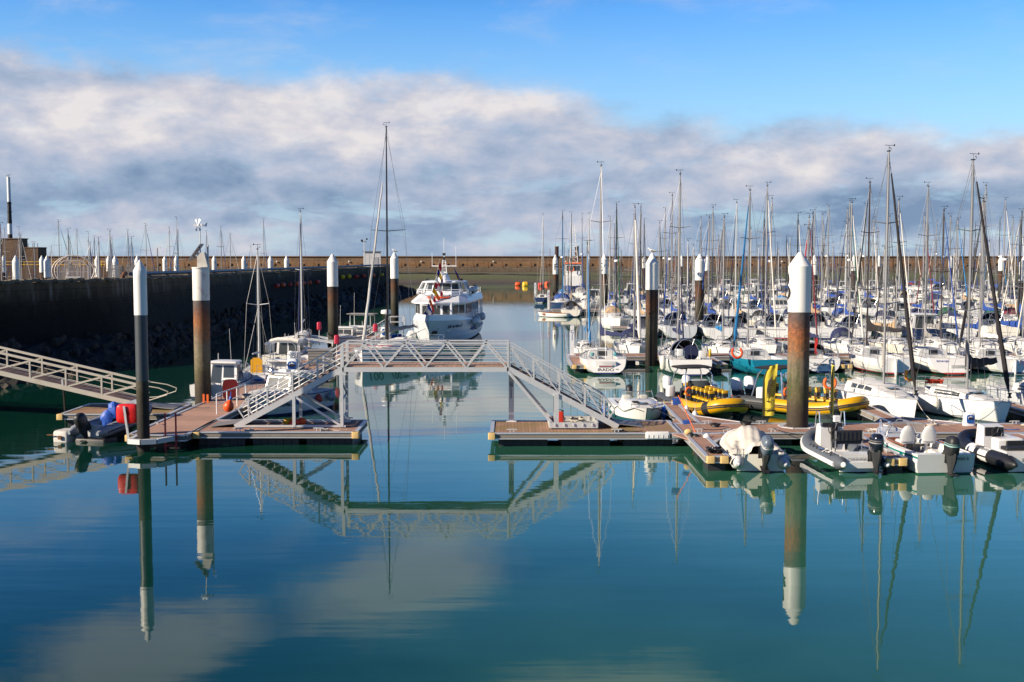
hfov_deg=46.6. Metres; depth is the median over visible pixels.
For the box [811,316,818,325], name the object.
canvas door
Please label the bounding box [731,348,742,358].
horseshoe lifebuoy
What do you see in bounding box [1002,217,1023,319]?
sailboat
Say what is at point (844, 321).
sailboat
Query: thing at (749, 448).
inflatable boat
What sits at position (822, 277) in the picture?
sailboat
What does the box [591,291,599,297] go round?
aft door
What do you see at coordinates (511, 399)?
berth post
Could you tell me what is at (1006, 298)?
sailboat
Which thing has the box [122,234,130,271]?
sailboat
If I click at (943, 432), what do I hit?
pontoon
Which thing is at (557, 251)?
dolphin post
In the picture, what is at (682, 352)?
sailboat
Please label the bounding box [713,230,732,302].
sailboat
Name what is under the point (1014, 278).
sailboat
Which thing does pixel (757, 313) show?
sailboat
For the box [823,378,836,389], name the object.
horseshoe lifebuoy
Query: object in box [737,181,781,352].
sailboat
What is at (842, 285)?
motorboat
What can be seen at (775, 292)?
motorboat
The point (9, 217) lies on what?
signal tower
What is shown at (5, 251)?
sailboat
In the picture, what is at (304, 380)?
window
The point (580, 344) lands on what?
sailboat
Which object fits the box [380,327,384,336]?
service pedestal
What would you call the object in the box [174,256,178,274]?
mooring pile
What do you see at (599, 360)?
sailboat
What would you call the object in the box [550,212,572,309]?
sailboat
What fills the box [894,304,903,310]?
aft door
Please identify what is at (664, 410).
fender
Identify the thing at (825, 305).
sailboat
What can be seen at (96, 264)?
mooring pile
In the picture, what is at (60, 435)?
boat
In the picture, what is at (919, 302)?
motorboat
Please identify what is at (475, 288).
life raft boat
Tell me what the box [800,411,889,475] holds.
inflatable boat
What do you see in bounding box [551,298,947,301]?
pontoon
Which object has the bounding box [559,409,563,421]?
fire extinguisher
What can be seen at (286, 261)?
mooring pile
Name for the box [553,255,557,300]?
mooring pile
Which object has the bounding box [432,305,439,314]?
window
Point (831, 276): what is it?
sailboat
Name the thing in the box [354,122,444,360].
sailboat
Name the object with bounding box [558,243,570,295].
sailboat
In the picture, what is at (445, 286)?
wheelhouse window
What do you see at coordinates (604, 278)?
mooring pile
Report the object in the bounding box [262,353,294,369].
motorboat
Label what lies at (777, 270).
sailboat
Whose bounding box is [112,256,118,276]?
mooring pile
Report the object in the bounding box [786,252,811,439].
mooring pile
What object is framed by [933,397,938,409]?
fender
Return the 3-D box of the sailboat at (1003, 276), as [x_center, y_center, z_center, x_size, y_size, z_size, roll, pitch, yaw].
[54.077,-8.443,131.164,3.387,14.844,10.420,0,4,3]
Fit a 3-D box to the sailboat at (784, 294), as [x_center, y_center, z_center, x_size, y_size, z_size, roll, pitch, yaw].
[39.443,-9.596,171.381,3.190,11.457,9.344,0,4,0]
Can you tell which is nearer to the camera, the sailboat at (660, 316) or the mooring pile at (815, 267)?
the sailboat at (660, 316)
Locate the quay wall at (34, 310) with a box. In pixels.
[0,266,390,344]
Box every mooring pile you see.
[2,255,6,280]
[12,255,19,278]
[39,255,43,278]
[44,255,50,278]
[94,256,97,277]
[106,255,109,276]
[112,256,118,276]
[133,260,149,451]
[162,256,167,270]
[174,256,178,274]
[212,256,216,269]
[241,256,245,268]
[268,255,272,270]
[284,255,288,267]
[327,254,337,347]
[390,252,398,325]
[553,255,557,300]
[601,254,607,308]
[642,255,646,290]
[645,253,658,365]
[681,255,682,283]
[695,254,704,321]
[704,255,709,290]
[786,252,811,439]
[811,255,817,300]
[851,257,855,289]
[877,255,880,285]
[948,256,952,290]
[997,255,1002,301]
[1018,256,1023,308]
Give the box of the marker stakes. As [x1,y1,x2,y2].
[202,394,208,402]
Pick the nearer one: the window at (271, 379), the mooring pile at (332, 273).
the window at (271, 379)
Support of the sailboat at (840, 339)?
on the water
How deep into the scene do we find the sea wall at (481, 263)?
378.82 m
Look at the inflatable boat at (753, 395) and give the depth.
59.51 m
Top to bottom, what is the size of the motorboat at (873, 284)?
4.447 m
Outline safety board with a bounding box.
[220,379,238,399]
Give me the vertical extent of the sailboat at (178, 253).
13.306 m
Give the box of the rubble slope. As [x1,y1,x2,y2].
[0,285,416,388]
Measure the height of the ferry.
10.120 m
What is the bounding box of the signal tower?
[6,175,12,237]
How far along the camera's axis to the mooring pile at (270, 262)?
189.27 m
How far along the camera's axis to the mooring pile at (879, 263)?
289.15 m
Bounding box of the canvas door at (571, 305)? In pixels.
[569,302,573,308]
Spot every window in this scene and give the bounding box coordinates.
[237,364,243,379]
[267,377,278,386]
[278,378,288,387]
[293,377,300,388]
[301,376,309,385]
[422,305,428,314]
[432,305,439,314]
[442,284,450,290]
[443,306,449,314]
[452,284,458,290]
[453,305,457,313]
[459,305,464,312]
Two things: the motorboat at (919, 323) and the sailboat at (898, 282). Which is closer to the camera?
the motorboat at (919, 323)
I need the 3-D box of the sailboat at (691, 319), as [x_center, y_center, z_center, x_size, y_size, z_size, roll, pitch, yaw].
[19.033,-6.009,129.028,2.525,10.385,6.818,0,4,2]
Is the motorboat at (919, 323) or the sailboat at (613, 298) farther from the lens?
the sailboat at (613, 298)
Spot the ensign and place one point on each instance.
(816, 341)
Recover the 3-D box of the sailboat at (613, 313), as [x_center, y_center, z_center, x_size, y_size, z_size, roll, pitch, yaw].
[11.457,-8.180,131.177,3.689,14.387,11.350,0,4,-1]
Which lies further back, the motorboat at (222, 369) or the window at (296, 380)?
the motorboat at (222, 369)
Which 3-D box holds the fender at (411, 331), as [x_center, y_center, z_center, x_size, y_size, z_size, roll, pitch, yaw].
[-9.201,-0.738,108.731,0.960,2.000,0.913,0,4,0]
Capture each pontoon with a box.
[56,403,192,425]
[125,334,384,447]
[192,417,367,444]
[488,420,681,445]
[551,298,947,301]
[552,309,888,313]
[566,353,1014,363]
[567,357,586,371]
[610,326,900,332]
[617,291,1017,293]
[660,401,739,422]
[672,433,729,470]
[673,421,1023,445]
[674,286,1016,288]
[711,357,727,371]
[837,360,852,371]
[857,405,961,422]
[860,433,907,472]
[1004,433,1023,439]
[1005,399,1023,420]
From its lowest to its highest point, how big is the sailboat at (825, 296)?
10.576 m
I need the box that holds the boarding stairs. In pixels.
[367,316,404,339]
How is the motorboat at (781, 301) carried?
on the water
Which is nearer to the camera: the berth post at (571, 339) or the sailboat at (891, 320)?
the berth post at (571, 339)
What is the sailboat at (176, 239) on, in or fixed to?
on the water
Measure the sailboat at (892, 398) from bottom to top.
13.990 m
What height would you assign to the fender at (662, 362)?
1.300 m
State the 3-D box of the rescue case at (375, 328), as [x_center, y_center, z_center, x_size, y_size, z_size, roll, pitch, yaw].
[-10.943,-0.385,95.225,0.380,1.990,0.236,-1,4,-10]
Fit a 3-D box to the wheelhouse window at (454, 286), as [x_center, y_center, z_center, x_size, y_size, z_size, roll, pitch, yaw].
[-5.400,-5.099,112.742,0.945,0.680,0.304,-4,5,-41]
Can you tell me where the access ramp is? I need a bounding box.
[0,346,182,409]
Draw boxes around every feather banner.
[762,364,777,420]
[830,364,834,422]
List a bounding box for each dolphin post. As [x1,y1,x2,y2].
[555,246,558,291]
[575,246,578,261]
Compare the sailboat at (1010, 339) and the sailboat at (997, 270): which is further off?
the sailboat at (997, 270)
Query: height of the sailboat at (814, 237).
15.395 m
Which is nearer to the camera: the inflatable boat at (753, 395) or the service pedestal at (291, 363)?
the inflatable boat at (753, 395)
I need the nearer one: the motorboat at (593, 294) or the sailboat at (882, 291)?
the motorboat at (593, 294)
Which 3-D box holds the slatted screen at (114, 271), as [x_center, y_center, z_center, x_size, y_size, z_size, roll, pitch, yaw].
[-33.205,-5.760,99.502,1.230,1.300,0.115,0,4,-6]
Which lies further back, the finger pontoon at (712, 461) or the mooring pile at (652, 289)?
the mooring pile at (652, 289)
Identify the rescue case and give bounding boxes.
[317,322,321,344]
[334,335,338,357]
[373,324,377,339]
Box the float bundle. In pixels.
[283,417,305,424]
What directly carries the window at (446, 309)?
in the ferry
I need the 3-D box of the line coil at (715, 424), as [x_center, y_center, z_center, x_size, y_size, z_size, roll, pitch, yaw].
[8.849,3.655,51.694,0.506,0.184,0.274,0,4,0]
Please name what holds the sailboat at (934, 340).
on the water
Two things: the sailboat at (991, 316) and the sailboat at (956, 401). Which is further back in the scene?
the sailboat at (991, 316)
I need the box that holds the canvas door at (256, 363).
[250,358,261,372]
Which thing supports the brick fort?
on the quay wall at (34, 310)
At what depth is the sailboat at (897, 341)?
94.61 m
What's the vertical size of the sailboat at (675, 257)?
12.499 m
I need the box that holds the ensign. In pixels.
[815,338,817,354]
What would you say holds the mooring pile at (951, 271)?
in the water
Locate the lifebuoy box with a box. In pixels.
[116,404,136,437]
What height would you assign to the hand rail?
0.976 m
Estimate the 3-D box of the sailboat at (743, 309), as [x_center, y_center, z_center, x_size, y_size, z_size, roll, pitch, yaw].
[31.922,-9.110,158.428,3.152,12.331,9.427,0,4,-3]
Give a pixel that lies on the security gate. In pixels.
(79, 265)
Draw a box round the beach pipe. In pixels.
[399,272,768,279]
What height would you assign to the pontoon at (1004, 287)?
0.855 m
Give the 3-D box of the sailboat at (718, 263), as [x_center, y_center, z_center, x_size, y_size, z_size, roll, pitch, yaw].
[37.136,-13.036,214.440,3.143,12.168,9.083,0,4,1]
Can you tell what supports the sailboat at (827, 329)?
on the water
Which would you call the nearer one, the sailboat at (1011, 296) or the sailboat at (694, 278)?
the sailboat at (1011, 296)
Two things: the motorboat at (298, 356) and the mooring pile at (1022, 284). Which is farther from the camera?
the mooring pile at (1022, 284)
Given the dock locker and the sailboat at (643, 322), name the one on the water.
the sailboat at (643, 322)
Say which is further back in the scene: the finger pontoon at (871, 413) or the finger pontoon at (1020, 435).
the finger pontoon at (871, 413)
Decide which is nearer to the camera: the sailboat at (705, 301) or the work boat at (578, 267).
the sailboat at (705, 301)
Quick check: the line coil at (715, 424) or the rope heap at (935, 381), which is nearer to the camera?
the line coil at (715, 424)
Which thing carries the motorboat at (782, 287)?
on the water
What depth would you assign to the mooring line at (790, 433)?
49.38 m
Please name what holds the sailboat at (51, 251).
on the water
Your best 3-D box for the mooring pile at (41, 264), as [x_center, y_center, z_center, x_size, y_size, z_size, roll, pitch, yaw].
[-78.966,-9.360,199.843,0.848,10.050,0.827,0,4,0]
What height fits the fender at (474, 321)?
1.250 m
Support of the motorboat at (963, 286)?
on the water
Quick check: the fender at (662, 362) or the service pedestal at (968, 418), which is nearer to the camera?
the service pedestal at (968, 418)
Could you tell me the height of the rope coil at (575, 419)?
0.134 m
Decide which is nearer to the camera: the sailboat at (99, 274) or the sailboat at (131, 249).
the sailboat at (131, 249)
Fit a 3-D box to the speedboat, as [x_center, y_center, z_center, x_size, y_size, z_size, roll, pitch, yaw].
[15.682,4.244,46.158,2.327,2.012,6.631,0,4,-4]
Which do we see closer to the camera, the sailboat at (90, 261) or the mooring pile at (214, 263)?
the sailboat at (90, 261)
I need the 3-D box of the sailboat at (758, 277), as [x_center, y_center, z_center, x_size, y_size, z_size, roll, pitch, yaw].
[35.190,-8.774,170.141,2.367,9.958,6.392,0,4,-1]
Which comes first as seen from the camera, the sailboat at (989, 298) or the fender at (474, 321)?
the fender at (474, 321)
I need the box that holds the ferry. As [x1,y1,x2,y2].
[411,253,482,341]
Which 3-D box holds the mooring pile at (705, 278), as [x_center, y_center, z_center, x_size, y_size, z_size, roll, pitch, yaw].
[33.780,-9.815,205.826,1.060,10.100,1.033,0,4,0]
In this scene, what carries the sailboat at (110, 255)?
on the water
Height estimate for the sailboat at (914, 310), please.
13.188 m
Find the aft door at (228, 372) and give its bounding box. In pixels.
[211,365,233,382]
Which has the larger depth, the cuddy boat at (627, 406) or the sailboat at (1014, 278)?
the sailboat at (1014, 278)
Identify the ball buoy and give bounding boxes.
[223,393,233,411]
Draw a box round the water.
[0,284,1023,681]
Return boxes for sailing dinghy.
[538,308,568,316]
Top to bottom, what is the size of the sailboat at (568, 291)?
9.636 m
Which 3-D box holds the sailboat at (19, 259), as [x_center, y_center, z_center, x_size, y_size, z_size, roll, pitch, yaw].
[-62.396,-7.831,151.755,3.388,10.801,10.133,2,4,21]
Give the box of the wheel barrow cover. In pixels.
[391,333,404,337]
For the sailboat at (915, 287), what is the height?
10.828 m
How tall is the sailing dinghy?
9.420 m
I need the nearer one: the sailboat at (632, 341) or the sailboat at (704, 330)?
the sailboat at (632, 341)
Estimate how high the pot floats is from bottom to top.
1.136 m
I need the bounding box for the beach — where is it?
[125,272,1017,284]
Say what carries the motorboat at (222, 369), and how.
on the water
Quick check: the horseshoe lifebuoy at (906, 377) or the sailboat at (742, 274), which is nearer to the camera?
the horseshoe lifebuoy at (906, 377)
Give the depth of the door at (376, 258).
252.14 m
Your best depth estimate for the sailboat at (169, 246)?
236.63 m
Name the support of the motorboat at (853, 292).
on the water
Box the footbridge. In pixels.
[210,340,642,427]
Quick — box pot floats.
[684,429,709,437]
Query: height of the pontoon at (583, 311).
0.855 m
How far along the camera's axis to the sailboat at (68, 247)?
139.07 m
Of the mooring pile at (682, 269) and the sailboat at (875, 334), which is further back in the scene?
the mooring pile at (682, 269)
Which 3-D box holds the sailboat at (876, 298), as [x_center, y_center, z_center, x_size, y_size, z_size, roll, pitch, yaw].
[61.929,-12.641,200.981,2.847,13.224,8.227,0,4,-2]
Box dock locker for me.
[307,349,335,365]
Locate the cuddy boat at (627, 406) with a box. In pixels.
[608,384,663,419]
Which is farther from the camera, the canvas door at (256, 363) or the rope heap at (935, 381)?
the canvas door at (256, 363)
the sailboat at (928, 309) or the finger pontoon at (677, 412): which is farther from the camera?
the sailboat at (928, 309)
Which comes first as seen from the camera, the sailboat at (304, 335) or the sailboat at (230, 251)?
the sailboat at (304, 335)
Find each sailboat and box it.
[0,222,10,280]
[1,227,11,280]
[5,237,30,279]
[16,235,31,278]
[28,244,40,278]
[42,221,75,278]
[49,247,56,276]
[62,228,76,276]
[65,237,76,275]
[70,228,89,276]
[85,241,97,277]
[86,231,93,277]
[91,235,100,272]
[92,236,106,277]
[103,229,115,276]
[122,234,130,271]
[125,236,136,275]
[139,223,154,270]
[165,226,174,274]
[170,232,188,270]
[173,216,181,268]
[216,227,225,268]
[223,238,238,268]
[241,243,275,380]
[259,218,267,267]
[264,208,332,353]
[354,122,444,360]
[534,217,548,302]
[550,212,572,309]
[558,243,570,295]
[561,214,581,316]
[564,250,575,301]
[572,219,589,297]
[574,239,598,352]
[576,216,599,308]
[579,161,626,374]
[597,204,630,329]
[601,215,617,314]
[607,224,624,308]
[610,244,621,294]
[614,203,645,352]
[615,251,628,303]
[624,214,645,316]
[627,205,648,338]
[630,219,649,307]
[630,245,645,297]
[644,220,669,318]
[658,169,711,376]
[658,192,696,339]
[658,207,676,314]
[658,237,672,297]
[659,238,689,350]
[666,233,685,302]
[669,219,685,308]
[682,238,694,322]
[684,244,695,316]
[688,229,707,307]
[688,251,694,297]
[691,226,712,302]
[692,204,724,322]
[693,214,732,339]
[701,213,736,352]
[711,236,724,295]
[712,219,739,316]
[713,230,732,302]
[713,249,726,290]
[724,199,755,338]
[729,185,787,374]
[733,249,747,297]
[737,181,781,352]
[739,231,767,316]
[746,211,772,325]
[747,245,764,306]
[754,195,787,338]
[772,246,781,296]
[774,248,780,288]
[778,238,788,299]
[778,242,793,296]
[779,212,803,323]
[783,213,820,352]
[804,224,839,372]
[807,207,824,301]
[807,209,835,339]
[810,213,833,324]
[816,205,846,315]
[817,240,830,297]
[819,198,865,352]
[822,198,862,321]
[822,251,833,299]
[823,144,918,417]
[823,241,837,290]
[828,251,838,294]
[830,221,870,338]
[831,209,857,304]
[848,177,909,374]
[851,203,888,316]
[856,245,866,295]
[861,216,879,304]
[862,195,915,352]
[866,243,881,294]
[868,213,900,325]
[868,227,891,302]
[873,245,901,337]
[878,249,887,293]
[888,256,904,307]
[892,224,916,303]
[898,212,936,322]
[899,152,1013,422]
[903,181,965,374]
[905,245,921,290]
[905,253,916,294]
[912,205,959,352]
[915,223,939,315]
[920,211,954,307]
[920,222,945,287]
[927,239,949,294]
[929,217,971,323]
[935,213,976,338]
[943,194,999,348]
[944,251,958,297]
[950,254,965,303]
[951,228,983,316]
[953,251,965,292]
[957,221,979,296]
[958,197,1023,374]
[966,182,1019,338]
[971,242,998,302]
[971,250,992,308]
[973,198,1017,320]
[984,242,994,313]
[985,222,1007,297]
[986,209,1023,352]
[987,316,1023,404]
[998,217,1018,309]
[999,248,1018,304]
[1000,248,1017,302]
[1001,208,1023,336]
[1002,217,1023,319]
[1013,295,1023,356]
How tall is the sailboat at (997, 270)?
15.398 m
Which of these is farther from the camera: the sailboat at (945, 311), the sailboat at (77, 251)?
the sailboat at (77, 251)
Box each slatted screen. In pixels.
[108,264,122,277]
[126,264,135,277]
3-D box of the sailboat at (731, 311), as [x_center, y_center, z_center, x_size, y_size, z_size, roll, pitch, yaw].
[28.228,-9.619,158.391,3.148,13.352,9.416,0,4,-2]
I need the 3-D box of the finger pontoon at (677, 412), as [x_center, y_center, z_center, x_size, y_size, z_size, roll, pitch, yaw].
[8.817,3.713,56.621,3.643,0.984,7.880,0,4,0]
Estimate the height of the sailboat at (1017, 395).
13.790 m
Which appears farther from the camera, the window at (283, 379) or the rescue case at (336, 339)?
the rescue case at (336, 339)
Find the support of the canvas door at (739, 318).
in the sailboat at (743, 329)
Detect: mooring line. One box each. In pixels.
[647,403,696,421]
[773,428,814,434]
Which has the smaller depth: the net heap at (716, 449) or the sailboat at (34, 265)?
the net heap at (716, 449)
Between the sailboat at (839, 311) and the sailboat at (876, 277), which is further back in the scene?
the sailboat at (876, 277)
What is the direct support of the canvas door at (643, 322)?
in the sailboat at (643, 322)
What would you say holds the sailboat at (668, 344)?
on the water
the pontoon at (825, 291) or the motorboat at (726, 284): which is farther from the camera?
the motorboat at (726, 284)
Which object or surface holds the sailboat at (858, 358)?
on the water
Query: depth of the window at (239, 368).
69.07 m
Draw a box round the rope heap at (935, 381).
[925,378,943,383]
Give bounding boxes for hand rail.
[216,385,245,413]
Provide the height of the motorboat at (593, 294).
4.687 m
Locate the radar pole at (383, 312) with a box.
[381,309,390,339]
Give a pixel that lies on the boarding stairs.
(402, 322)
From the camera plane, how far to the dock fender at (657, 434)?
49.65 m
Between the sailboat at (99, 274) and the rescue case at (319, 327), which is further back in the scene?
the sailboat at (99, 274)
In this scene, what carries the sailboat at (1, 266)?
on the water
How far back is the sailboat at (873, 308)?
158.64 m
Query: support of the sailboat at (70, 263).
on the water
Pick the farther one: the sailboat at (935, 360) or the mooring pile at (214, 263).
the mooring pile at (214, 263)
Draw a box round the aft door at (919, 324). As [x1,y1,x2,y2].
[915,316,933,327]
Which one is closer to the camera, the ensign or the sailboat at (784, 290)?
the ensign
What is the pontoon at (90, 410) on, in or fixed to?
on the water
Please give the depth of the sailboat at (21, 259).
156.71 m
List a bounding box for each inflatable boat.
[67,399,152,442]
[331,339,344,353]
[654,364,748,419]
[719,425,792,473]
[730,365,869,418]
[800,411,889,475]
[957,423,1023,471]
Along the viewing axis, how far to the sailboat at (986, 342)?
94.63 m
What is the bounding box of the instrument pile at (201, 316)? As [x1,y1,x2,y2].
[188,219,210,404]
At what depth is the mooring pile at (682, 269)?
289.13 m
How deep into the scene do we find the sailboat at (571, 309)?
157.53 m
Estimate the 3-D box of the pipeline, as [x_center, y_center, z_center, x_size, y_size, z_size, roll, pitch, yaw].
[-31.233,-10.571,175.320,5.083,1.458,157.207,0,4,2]
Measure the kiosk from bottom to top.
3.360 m
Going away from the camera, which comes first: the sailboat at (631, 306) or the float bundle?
the float bundle
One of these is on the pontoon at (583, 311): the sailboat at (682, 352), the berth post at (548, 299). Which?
the berth post at (548, 299)
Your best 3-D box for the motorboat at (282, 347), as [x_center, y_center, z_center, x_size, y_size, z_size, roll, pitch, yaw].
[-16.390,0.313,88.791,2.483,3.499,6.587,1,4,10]
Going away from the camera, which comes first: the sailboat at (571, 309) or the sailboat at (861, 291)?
the sailboat at (571, 309)
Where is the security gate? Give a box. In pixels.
[51,255,96,278]
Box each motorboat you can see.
[189,329,251,398]
[241,334,335,417]
[261,322,310,364]
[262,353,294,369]
[270,337,308,365]
[327,305,361,345]
[347,293,377,335]
[586,287,599,302]
[624,281,635,294]
[676,284,688,295]
[719,279,730,289]
[727,283,737,295]
[737,282,758,302]
[751,279,760,287]
[753,284,762,294]
[766,289,777,297]
[766,297,787,315]
[774,273,787,286]
[777,285,787,293]
[838,280,849,289]
[846,279,863,300]
[866,280,880,289]
[887,287,902,297]
[888,301,912,316]
[900,300,945,339]
[910,295,934,308]
[911,288,928,297]
[958,279,965,288]
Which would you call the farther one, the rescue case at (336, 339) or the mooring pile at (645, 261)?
the mooring pile at (645, 261)
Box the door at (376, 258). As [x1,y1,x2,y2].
[374,257,378,266]
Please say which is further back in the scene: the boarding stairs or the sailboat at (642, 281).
the sailboat at (642, 281)
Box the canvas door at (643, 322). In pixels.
[641,318,645,327]
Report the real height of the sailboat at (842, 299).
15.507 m
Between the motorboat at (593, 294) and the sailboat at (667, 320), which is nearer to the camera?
the sailboat at (667, 320)
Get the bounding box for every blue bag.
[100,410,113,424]
[107,401,118,418]
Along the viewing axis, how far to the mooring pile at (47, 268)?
152.41 m
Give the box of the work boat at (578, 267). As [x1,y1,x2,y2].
[565,225,586,293]
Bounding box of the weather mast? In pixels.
[361,238,367,266]
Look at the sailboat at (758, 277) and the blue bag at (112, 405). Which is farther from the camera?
the sailboat at (758, 277)
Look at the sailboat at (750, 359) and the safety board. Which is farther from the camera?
the sailboat at (750, 359)
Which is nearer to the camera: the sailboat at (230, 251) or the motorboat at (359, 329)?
the motorboat at (359, 329)
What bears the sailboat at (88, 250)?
on the water
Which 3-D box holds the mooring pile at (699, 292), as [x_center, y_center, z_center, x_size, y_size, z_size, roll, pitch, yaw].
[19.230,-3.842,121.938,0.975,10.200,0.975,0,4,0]
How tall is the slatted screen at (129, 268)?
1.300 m
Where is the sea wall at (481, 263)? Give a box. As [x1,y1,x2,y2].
[48,256,1022,271]
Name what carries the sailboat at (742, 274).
on the water
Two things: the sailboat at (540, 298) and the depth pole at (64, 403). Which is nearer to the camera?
the depth pole at (64, 403)
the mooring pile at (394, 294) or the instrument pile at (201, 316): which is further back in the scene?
the mooring pile at (394, 294)
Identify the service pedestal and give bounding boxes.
[286,358,298,368]
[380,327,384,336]
[962,412,974,425]
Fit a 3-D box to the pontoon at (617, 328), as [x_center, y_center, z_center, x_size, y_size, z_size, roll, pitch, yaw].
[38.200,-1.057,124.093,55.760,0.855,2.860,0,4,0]
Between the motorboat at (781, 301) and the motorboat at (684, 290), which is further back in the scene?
the motorboat at (684, 290)
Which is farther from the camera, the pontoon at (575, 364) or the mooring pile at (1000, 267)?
the mooring pile at (1000, 267)
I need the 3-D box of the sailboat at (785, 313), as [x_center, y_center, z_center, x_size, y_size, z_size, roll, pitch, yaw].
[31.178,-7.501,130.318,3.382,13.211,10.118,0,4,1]
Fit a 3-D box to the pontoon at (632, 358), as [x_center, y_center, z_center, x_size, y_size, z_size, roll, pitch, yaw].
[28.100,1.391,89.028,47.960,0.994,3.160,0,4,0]
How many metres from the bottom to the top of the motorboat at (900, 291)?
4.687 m
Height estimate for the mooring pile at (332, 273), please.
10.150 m
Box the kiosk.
[362,251,381,266]
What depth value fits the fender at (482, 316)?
119.64 m
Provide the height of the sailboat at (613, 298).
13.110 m
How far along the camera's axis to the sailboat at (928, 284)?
257.17 m
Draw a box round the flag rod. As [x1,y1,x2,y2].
[672,395,695,431]
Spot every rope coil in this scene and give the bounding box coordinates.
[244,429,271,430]
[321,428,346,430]
[569,418,583,421]
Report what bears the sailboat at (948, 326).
on the water
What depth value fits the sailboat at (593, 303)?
171.27 m
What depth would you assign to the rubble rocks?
106.98 m
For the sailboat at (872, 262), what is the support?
on the water
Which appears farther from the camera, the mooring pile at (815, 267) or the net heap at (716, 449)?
the mooring pile at (815, 267)
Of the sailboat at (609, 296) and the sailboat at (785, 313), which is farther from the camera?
the sailboat at (609, 296)
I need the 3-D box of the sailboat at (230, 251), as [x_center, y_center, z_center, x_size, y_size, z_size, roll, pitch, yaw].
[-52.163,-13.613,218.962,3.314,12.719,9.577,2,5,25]
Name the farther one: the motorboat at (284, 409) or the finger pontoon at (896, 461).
the motorboat at (284, 409)
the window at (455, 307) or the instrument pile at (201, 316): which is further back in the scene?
the window at (455, 307)
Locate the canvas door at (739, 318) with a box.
[737,317,741,326]
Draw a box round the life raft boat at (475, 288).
[469,284,477,293]
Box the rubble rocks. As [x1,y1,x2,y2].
[0,283,420,388]
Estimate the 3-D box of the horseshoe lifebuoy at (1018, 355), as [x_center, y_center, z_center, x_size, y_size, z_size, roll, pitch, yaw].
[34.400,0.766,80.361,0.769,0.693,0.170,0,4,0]
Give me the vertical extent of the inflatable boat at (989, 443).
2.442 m
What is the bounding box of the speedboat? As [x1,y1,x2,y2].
[876,419,974,476]
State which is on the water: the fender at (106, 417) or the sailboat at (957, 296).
the sailboat at (957, 296)
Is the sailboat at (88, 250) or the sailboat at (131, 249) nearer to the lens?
the sailboat at (131, 249)
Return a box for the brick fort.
[0,238,123,279]
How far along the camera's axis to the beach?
356.05 m
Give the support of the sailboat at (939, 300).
on the water
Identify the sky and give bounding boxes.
[0,0,1023,255]
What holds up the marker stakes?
on the pontoon at (190, 420)
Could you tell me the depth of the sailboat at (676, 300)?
171.12 m
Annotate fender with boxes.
[315,394,322,401]
[327,389,335,400]
[406,322,416,339]
[471,317,478,325]
[480,308,485,319]
[646,431,669,437]
[660,356,665,369]
[661,406,666,418]
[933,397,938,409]
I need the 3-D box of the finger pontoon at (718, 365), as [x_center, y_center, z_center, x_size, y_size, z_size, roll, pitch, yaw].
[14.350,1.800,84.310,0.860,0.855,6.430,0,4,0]
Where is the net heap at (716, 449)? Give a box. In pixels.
[705,446,724,453]
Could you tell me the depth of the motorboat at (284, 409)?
60.29 m
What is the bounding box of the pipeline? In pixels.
[120,264,389,277]
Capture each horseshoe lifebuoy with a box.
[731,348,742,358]
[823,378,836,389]
[905,370,911,381]
[1015,347,1023,356]
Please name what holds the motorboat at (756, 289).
on the water
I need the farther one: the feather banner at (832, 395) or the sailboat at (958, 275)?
the sailboat at (958, 275)
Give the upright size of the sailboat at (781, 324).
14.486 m
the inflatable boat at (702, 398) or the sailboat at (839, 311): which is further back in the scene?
the sailboat at (839, 311)
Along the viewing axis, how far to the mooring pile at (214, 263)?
204.25 m
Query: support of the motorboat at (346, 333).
on the water
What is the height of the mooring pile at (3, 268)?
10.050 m
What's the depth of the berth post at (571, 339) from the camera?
88.83 m
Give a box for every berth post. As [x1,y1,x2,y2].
[506,375,515,421]
[546,290,550,309]
[568,324,575,354]
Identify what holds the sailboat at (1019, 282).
on the water
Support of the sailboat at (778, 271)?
on the water
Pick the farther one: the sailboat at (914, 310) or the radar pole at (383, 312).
the sailboat at (914, 310)
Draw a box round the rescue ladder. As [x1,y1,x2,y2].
[164,413,176,449]
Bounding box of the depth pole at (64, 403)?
[61,379,66,421]
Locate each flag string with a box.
[424,261,443,314]
[449,260,470,294]
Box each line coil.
[710,423,720,426]
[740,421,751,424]
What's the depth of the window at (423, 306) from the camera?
108.98 m
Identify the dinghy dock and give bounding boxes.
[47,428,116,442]
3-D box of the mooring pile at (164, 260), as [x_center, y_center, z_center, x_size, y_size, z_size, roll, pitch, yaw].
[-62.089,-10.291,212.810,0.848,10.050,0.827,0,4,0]
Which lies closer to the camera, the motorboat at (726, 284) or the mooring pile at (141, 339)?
the mooring pile at (141, 339)
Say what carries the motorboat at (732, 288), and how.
on the water
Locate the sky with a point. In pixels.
(119, 117)
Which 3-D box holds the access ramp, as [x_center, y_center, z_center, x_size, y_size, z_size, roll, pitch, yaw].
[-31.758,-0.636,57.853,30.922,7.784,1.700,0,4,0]
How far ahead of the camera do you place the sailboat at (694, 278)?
213.13 m
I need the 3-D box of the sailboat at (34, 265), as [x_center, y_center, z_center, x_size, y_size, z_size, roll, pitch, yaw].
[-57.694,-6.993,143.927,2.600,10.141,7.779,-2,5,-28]
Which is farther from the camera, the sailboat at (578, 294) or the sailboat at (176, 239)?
the sailboat at (176, 239)
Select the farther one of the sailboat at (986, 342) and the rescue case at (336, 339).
the sailboat at (986, 342)

